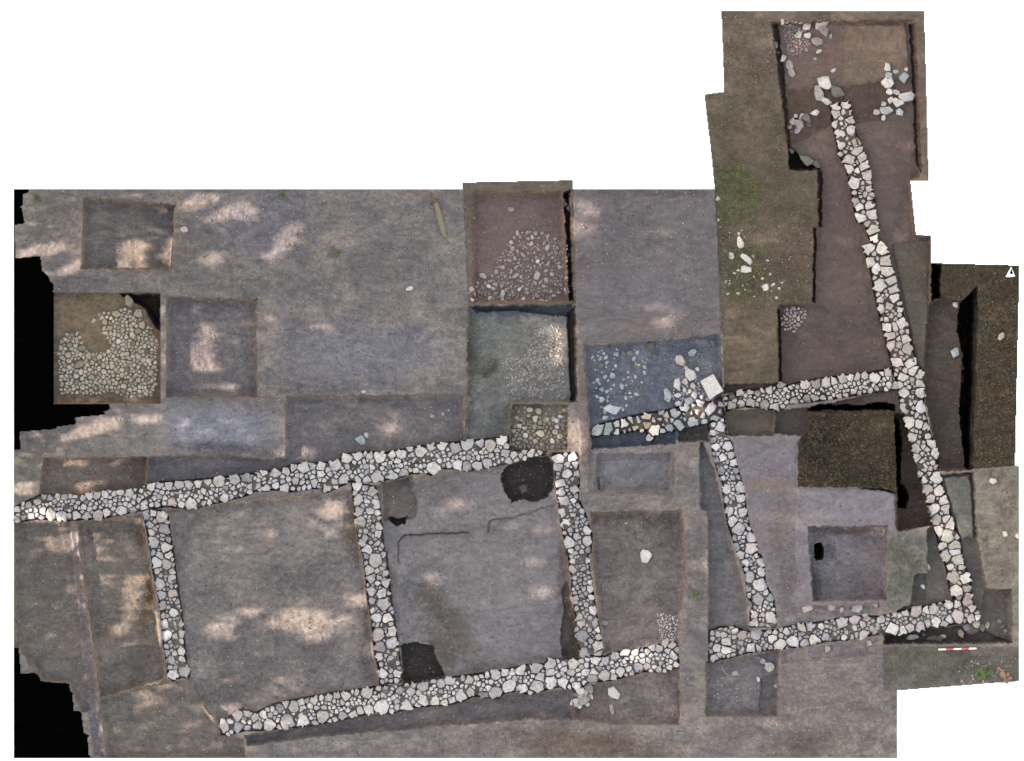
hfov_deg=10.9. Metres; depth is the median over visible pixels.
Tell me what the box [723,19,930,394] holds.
trench floor
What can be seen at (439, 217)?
wooden stick
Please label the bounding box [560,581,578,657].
room floor
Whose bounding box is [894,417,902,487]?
trench floor
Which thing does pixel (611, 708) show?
loose stone
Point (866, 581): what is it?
pit floor
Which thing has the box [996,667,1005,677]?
dead leaves
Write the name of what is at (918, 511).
trench floor
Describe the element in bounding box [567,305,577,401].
trench floor
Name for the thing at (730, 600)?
trench floor
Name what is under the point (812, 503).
ground
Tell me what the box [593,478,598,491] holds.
pit floor
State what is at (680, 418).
stone wall
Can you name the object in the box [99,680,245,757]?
room floor
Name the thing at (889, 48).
trench floor
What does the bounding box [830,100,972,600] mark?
stone wall
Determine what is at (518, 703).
trench floor
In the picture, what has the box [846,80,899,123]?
trench floor
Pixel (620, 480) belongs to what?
pit floor
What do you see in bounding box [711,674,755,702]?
gravel
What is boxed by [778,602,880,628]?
trench floor
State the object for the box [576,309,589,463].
ground
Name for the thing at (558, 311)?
wall
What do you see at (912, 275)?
trench floor
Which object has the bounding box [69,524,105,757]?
ground
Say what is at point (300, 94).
white ground
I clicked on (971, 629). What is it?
stone spread
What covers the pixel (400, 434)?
trench floor
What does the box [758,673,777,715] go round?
trench floor
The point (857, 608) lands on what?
stone spread
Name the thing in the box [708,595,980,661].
stone wall
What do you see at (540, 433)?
cobble spread
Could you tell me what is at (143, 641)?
room floor
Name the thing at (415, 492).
clods
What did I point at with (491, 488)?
room floor
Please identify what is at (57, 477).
trench floor
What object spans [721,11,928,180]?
ground
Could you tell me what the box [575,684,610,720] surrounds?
trench floor
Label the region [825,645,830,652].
loose stone
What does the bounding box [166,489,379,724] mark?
room floor
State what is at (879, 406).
trench floor
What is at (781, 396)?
stone wall
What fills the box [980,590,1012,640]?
trench floor
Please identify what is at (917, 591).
pit floor
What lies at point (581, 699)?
stone spread
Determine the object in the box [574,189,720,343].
ground
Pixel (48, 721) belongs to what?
black ground
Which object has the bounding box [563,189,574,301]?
wall
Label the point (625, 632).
room floor
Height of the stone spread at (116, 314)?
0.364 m
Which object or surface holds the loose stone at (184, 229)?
on the ground at (400, 268)
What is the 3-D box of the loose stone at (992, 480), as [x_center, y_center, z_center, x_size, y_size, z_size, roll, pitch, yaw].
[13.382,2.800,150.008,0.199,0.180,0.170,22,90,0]
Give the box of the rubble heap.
[781,306,806,332]
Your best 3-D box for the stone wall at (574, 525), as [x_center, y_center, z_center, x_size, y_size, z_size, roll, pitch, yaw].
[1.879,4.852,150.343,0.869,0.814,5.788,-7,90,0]
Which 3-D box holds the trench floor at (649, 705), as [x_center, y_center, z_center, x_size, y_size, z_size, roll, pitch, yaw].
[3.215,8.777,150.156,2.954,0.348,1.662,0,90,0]
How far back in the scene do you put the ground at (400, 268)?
150.00 m
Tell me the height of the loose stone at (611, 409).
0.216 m
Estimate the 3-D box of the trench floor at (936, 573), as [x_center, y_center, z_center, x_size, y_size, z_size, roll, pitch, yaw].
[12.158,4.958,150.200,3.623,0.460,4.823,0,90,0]
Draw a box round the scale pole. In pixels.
[938,648,976,649]
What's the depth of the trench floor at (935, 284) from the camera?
151.07 m
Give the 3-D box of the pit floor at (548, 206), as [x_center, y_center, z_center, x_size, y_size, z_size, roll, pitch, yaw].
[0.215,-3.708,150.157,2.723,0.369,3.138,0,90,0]
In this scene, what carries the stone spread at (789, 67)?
on the trench floor at (832, 53)
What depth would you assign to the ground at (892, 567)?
150.00 m
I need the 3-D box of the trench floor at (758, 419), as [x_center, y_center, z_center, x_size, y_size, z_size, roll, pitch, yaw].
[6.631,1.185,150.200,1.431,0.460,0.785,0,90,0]
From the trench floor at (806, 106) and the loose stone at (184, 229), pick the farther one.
the trench floor at (806, 106)
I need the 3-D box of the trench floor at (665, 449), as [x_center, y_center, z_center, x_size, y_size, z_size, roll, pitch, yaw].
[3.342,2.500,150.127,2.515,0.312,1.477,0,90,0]
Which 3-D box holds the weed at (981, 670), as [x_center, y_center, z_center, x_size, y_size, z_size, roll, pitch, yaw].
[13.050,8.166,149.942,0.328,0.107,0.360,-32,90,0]
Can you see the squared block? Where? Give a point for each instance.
(711, 386)
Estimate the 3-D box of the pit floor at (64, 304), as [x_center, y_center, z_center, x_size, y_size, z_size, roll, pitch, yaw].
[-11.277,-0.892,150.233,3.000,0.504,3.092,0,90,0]
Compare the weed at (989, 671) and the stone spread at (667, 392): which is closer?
the weed at (989, 671)
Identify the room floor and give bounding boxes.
[14,522,88,712]
[76,514,167,697]
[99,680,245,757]
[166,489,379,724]
[371,452,580,684]
[381,476,416,521]
[396,504,577,682]
[396,531,468,562]
[410,476,419,513]
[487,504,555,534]
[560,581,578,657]
[589,509,686,655]
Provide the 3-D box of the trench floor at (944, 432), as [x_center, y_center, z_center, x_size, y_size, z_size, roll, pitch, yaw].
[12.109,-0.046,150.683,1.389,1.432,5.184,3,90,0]
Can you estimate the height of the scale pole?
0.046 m
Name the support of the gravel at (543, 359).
on the trench floor at (514, 322)
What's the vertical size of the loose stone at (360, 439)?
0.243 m
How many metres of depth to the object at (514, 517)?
150.32 m
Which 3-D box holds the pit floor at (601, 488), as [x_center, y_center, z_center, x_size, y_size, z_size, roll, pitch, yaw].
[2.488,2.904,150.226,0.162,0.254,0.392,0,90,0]
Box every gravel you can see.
[502,316,565,400]
[591,339,713,407]
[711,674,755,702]
[720,17,811,305]
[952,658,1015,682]
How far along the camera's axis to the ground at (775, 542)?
150.00 m
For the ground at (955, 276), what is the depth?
150.00 m
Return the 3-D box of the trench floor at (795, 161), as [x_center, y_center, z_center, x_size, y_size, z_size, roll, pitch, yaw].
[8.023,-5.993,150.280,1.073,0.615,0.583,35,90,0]
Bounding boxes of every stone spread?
[57,295,158,397]
[468,202,569,301]
[570,683,592,708]
[591,339,715,419]
[672,355,703,405]
[715,196,781,298]
[774,41,835,77]
[781,19,831,59]
[787,109,818,133]
[789,148,819,167]
[802,603,877,645]
[814,76,844,104]
[873,62,914,120]
[906,633,945,640]
[958,619,1007,637]
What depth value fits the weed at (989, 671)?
149.93 m
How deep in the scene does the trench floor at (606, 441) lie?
150.29 m
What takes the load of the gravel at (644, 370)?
on the trench floor at (647, 401)
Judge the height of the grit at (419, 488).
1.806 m
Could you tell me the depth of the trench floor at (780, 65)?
150.40 m
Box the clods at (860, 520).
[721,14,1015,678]
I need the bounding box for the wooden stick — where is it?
[432,198,446,237]
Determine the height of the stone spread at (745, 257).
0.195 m
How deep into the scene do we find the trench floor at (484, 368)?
150.31 m
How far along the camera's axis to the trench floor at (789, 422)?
150.30 m
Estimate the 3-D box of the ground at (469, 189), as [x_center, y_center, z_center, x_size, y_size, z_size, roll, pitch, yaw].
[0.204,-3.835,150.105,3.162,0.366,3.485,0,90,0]
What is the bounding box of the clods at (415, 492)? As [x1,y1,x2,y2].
[21,188,892,756]
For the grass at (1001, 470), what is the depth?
149.98 m
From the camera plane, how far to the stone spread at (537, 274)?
150.28 m
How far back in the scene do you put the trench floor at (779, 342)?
150.41 m
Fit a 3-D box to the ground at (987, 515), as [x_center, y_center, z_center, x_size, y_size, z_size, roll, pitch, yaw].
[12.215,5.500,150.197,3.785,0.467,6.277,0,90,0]
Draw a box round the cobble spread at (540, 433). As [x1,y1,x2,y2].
[511,406,566,449]
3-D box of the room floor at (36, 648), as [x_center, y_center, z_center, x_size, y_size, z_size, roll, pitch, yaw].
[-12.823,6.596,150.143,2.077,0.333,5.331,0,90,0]
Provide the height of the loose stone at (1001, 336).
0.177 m
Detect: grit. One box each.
[21,190,893,755]
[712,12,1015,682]
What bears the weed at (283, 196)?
on the ground at (400, 268)
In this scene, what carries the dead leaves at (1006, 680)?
on the ground at (921, 661)
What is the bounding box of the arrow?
[1006,267,1014,276]
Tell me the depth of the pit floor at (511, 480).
150.58 m
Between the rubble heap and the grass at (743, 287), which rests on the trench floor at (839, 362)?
the rubble heap
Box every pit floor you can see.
[53,293,160,403]
[81,197,175,271]
[118,293,160,330]
[166,296,258,398]
[387,516,407,526]
[400,642,444,683]
[471,191,568,303]
[501,456,554,502]
[518,483,529,494]
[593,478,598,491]
[595,453,671,491]
[598,478,603,491]
[808,525,888,601]
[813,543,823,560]
[896,483,908,508]
[911,573,926,602]
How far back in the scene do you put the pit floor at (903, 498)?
151.76 m
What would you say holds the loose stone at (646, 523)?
in the room floor at (625, 632)
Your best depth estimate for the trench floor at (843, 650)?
150.10 m
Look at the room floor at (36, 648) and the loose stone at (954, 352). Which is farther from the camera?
the loose stone at (954, 352)
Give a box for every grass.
[713,164,762,224]
[720,232,764,305]
[722,12,778,87]
[979,467,1016,585]
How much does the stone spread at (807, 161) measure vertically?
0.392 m
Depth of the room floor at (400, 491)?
150.32 m
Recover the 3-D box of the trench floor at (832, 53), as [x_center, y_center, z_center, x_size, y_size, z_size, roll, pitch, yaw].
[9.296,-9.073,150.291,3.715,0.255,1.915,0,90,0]
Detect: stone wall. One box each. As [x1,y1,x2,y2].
[13,436,545,522]
[142,510,190,679]
[219,641,679,735]
[352,482,401,683]
[552,452,603,658]
[591,398,722,440]
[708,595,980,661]
[709,418,776,627]
[723,368,898,410]
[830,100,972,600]
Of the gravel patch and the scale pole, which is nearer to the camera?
the scale pole
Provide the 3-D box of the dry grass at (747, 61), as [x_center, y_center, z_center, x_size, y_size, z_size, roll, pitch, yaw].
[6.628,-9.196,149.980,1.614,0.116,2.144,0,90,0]
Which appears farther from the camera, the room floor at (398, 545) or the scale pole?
the room floor at (398, 545)
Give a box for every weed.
[280,191,286,199]
[975,667,986,680]
[983,666,993,674]
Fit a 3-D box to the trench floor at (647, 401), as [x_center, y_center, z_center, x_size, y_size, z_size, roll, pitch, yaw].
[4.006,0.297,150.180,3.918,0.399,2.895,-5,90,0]
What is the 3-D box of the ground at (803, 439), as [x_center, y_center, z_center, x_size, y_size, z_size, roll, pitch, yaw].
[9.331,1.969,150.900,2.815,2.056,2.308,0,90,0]
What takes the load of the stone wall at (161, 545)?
on the ground at (400, 268)
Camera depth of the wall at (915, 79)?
150.34 m
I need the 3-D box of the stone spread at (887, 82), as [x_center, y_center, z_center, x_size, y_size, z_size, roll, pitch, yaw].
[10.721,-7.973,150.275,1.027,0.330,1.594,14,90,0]
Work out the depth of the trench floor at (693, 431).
150.33 m
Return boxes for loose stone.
[180,226,187,232]
[355,435,364,444]
[597,578,603,585]
[603,405,620,413]
[608,686,619,698]
[609,704,613,714]
[640,549,651,562]
[644,520,649,526]
[765,662,774,671]
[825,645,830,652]
[951,348,958,357]
[989,478,996,483]
[998,333,1003,339]
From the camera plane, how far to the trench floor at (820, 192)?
150.44 m
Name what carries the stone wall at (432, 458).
on the ground at (400, 268)
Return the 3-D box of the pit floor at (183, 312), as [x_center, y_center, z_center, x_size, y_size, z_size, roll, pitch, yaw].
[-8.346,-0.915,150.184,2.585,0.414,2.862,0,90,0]
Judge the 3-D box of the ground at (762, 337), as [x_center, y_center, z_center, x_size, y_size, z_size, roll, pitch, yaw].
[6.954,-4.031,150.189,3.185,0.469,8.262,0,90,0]
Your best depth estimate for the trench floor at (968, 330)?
151.60 m
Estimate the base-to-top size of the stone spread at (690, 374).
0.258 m
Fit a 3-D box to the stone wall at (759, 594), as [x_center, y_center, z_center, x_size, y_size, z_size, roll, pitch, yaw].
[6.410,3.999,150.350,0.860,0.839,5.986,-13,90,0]
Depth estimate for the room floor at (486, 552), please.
150.31 m
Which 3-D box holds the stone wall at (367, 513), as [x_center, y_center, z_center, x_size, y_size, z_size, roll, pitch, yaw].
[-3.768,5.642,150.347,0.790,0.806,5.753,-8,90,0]
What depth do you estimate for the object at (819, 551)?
151.54 m
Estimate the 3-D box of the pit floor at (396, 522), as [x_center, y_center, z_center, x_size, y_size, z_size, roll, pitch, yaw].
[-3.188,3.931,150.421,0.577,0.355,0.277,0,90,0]
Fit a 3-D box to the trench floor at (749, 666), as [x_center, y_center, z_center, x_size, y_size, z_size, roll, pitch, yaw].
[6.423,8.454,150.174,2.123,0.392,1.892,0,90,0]
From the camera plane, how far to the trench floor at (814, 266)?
150.37 m
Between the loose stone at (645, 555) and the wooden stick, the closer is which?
the wooden stick
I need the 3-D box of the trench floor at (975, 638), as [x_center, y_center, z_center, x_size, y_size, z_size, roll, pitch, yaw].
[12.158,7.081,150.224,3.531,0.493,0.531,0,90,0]
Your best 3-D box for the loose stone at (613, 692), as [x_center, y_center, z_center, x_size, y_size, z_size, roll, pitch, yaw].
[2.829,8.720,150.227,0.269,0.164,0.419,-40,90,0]
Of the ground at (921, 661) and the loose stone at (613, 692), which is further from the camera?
the loose stone at (613, 692)
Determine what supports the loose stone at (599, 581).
on the room floor at (625, 632)
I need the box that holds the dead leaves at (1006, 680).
[1003,673,1012,683]
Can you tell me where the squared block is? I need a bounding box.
[701,374,722,398]
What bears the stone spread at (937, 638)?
on the trench floor at (975, 638)
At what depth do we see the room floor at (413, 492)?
150.27 m
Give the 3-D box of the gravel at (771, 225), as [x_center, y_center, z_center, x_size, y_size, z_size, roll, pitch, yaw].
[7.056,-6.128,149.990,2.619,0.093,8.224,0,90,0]
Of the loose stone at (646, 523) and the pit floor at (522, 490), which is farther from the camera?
the pit floor at (522, 490)
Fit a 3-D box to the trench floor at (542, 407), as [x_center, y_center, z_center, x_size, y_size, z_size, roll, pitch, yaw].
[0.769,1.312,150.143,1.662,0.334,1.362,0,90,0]
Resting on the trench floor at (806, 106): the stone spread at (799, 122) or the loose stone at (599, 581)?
the stone spread at (799, 122)
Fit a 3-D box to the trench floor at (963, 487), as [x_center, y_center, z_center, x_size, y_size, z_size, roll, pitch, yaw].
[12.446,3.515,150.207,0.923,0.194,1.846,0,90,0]
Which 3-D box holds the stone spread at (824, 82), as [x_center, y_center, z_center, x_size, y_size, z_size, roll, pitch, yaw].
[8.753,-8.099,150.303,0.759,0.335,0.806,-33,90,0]
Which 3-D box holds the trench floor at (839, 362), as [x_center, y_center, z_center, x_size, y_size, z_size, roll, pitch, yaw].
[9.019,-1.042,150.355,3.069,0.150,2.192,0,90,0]
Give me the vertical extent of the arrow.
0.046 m
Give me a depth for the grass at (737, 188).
149.97 m
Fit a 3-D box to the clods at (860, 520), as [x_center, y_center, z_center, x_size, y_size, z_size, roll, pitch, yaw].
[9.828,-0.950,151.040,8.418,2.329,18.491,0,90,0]
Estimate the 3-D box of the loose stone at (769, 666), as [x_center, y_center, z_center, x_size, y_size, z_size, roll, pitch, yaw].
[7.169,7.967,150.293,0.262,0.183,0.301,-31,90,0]
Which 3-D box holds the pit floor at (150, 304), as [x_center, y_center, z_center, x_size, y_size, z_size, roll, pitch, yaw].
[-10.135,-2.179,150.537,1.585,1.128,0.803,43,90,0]
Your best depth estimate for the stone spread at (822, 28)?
150.25 m
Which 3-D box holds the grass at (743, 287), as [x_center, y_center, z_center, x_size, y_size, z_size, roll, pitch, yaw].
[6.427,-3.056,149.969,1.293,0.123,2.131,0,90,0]
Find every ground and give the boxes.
[0,0,1023,760]
[14,92,1016,757]
[14,189,109,757]
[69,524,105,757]
[463,180,575,304]
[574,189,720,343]
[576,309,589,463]
[705,87,818,383]
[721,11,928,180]
[732,435,896,625]
[794,488,895,605]
[797,410,896,492]
[882,466,1018,690]
[882,645,1018,691]
[884,530,926,612]
[931,263,1018,468]
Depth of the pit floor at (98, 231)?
150.48 m
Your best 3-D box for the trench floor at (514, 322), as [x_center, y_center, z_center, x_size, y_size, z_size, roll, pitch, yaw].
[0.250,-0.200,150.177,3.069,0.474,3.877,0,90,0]
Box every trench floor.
[38,456,147,496]
[146,393,510,484]
[244,687,575,746]
[466,304,575,440]
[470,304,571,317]
[473,353,500,381]
[510,403,569,451]
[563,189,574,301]
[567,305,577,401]
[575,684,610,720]
[576,666,680,725]
[584,334,724,448]
[587,444,676,496]
[591,429,676,449]
[678,425,710,442]
[699,441,749,631]
[705,650,780,717]
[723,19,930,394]
[724,409,775,436]
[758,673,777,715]
[772,23,790,148]
[774,389,931,531]
[777,309,782,381]
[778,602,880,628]
[779,20,911,88]
[780,304,889,381]
[780,637,880,664]
[785,86,850,144]
[788,147,820,171]
[808,402,894,410]
[812,228,817,303]
[817,171,822,227]
[843,23,910,84]
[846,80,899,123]
[883,472,1013,644]
[885,626,1011,644]
[891,237,930,371]
[894,413,933,529]
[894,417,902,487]
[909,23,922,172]
[922,287,975,471]
[930,264,941,300]
[942,473,974,539]
[957,287,977,469]
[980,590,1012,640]
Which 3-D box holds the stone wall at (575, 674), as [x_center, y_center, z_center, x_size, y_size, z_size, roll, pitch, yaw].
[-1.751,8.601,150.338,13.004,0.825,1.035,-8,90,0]
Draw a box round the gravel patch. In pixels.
[657,613,677,645]

